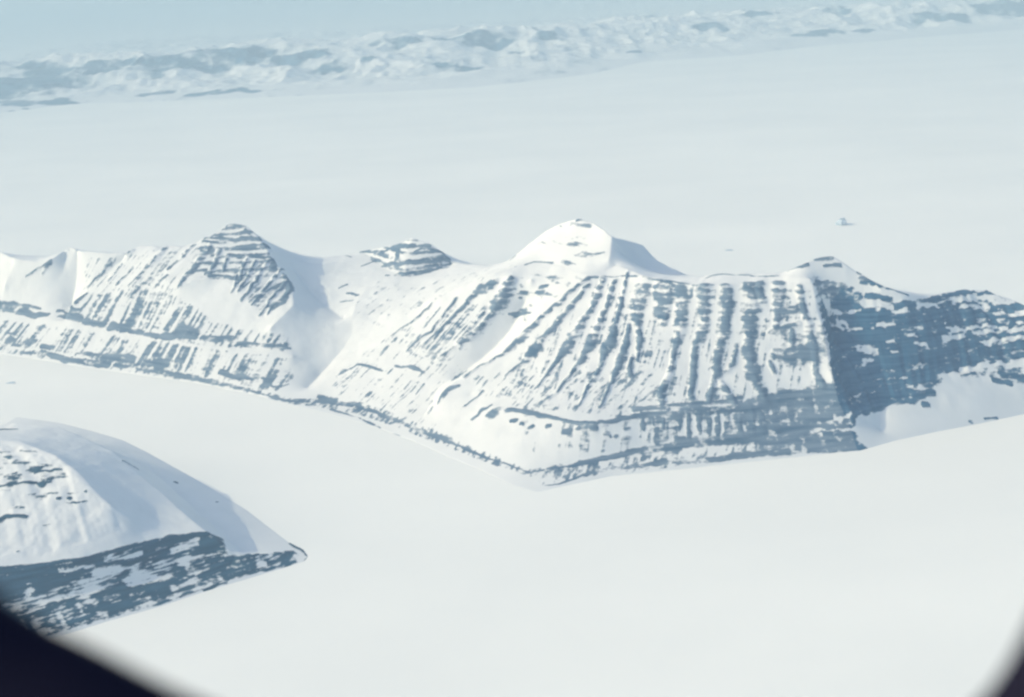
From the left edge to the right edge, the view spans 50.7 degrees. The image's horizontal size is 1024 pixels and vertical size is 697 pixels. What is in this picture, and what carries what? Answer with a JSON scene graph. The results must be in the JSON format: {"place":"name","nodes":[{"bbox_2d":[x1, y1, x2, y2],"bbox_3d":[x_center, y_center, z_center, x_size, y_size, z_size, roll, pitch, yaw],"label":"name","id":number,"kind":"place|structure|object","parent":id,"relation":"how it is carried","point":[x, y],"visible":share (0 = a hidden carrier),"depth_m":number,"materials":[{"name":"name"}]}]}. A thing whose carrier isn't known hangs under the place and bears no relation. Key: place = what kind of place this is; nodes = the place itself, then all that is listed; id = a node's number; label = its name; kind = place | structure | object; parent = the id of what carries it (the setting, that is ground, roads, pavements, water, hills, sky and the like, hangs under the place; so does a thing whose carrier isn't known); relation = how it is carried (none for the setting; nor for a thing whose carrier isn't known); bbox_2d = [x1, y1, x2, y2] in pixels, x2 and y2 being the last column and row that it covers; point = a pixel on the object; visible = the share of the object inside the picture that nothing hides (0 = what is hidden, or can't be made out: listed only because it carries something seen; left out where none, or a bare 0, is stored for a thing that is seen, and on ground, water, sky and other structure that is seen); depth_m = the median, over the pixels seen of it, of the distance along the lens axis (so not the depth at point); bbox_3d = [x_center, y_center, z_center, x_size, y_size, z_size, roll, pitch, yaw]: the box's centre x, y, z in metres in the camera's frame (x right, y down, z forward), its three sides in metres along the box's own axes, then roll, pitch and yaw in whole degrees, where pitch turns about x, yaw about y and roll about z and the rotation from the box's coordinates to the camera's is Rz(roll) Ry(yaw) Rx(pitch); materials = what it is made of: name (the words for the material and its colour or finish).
{"place":"outdoors","nodes":[
{"label":"outdoors","id":0,"kind":"place"},
{"bbox_2d":[0,247,79,361],"bbox_3d":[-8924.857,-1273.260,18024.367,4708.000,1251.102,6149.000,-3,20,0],"label":"snowy mountain","id":1,"kind":"structure","parent":0,"point":[36,295],"depth_m":16321.65,"materials":[{"name":"white snow"}]},
{"bbox_2d":[0,417,307,633],"bbox_3d":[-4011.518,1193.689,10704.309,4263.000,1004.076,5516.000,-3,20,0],"label":"snowy headland","id":2,"kind":"structure","parent":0,"point":[96,528],"depth_m":9658.09,"materials":[{"name":"white snow"}]},
{"bbox_2d":[0,0,312,16],"label":"sky","id":3,"kind":"structure","parent":0,"point":[7,7],"materials":[{"name":"blue"}]},
{"bbox_2d":[55,224,349,405],"bbox_3d":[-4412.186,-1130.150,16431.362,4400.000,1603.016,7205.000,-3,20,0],"label":"pyramid mountain","id":4,"kind":"structure","parent":0,"point":[239,307],"depth_m":15056.31,"materials":[{"name":"white snow"}]},
{"bbox_2d":[300,253,491,412],"bbox_3d":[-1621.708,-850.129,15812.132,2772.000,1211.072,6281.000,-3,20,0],"label":"valley glacier","id":5,"kind":"object","parent":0,"point":[354,292],"visible":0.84,"depth_m":14992.14,"materials":[{"name":"white snow"}]},
{"bbox_2d":[356,238,455,280],"bbox_3d":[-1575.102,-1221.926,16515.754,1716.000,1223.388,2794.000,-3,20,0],"label":"banded peak","id":6,"kind":"structure","parent":0,"point":[411,259],"depth_m":15616.34,"materials":[{"name":"white snow"}]},
{"bbox_2d":[0,0,1023,696],"bbox_3d":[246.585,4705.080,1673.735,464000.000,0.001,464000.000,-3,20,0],"label":"sea ice","id":7,"kind":"structure","parent":0,"point":[890,570],"depth_m":13716.73,"materials":[{"name":"white ice"}]},
{"bbox_2d":[835,217,846,225],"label":"iceberg","id":8,"kind":"object","parent":7,"relation":"on","point":[841,221],"visible":1,"depth_m":20605.04,"materials":[{"name":"white ice"}]},
{"bbox_2d":[0,0,1023,112],"bbox_3d":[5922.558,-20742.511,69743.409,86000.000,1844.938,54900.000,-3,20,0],"label":"mountain range","id":9,"kind":"structure","parent":0,"point":[393,58],"depth_m":58342.73,"materials":[{"name":"white snow"}]},
{"bbox_2d":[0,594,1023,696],"bbox_3d":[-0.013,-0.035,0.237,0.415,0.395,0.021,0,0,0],"label":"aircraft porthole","id":10,"kind":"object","parent":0,"point":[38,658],"visible":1,"depth_m":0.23,"materials":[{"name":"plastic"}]},
{"bbox_2d":[0,594,1023,696],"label":"window frame","id":11,"kind":"structure","parent":10,"relation":"in","point":[37,659],"depth_m":0.23,"materials":[{"name":"plastic"}]},
{"bbox_2d":[327,219,868,491],"bbox_3d":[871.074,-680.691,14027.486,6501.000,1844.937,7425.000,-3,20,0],"label":"gullied mountain","id":12,"kind":"structure","parent":0,"point":[570,352],"depth_m":12247.98,"materials":[{"name":"white snow"}]},
{"bbox_2d":[820,279,1023,450],"bbox_3d":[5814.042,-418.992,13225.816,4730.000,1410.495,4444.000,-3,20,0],"label":"dark mountain","id":13,"kind":"structure","parent":0,"point":[905,364],"depth_m":12198.09,"materials":[{"name":"grey stone"}]}
]}

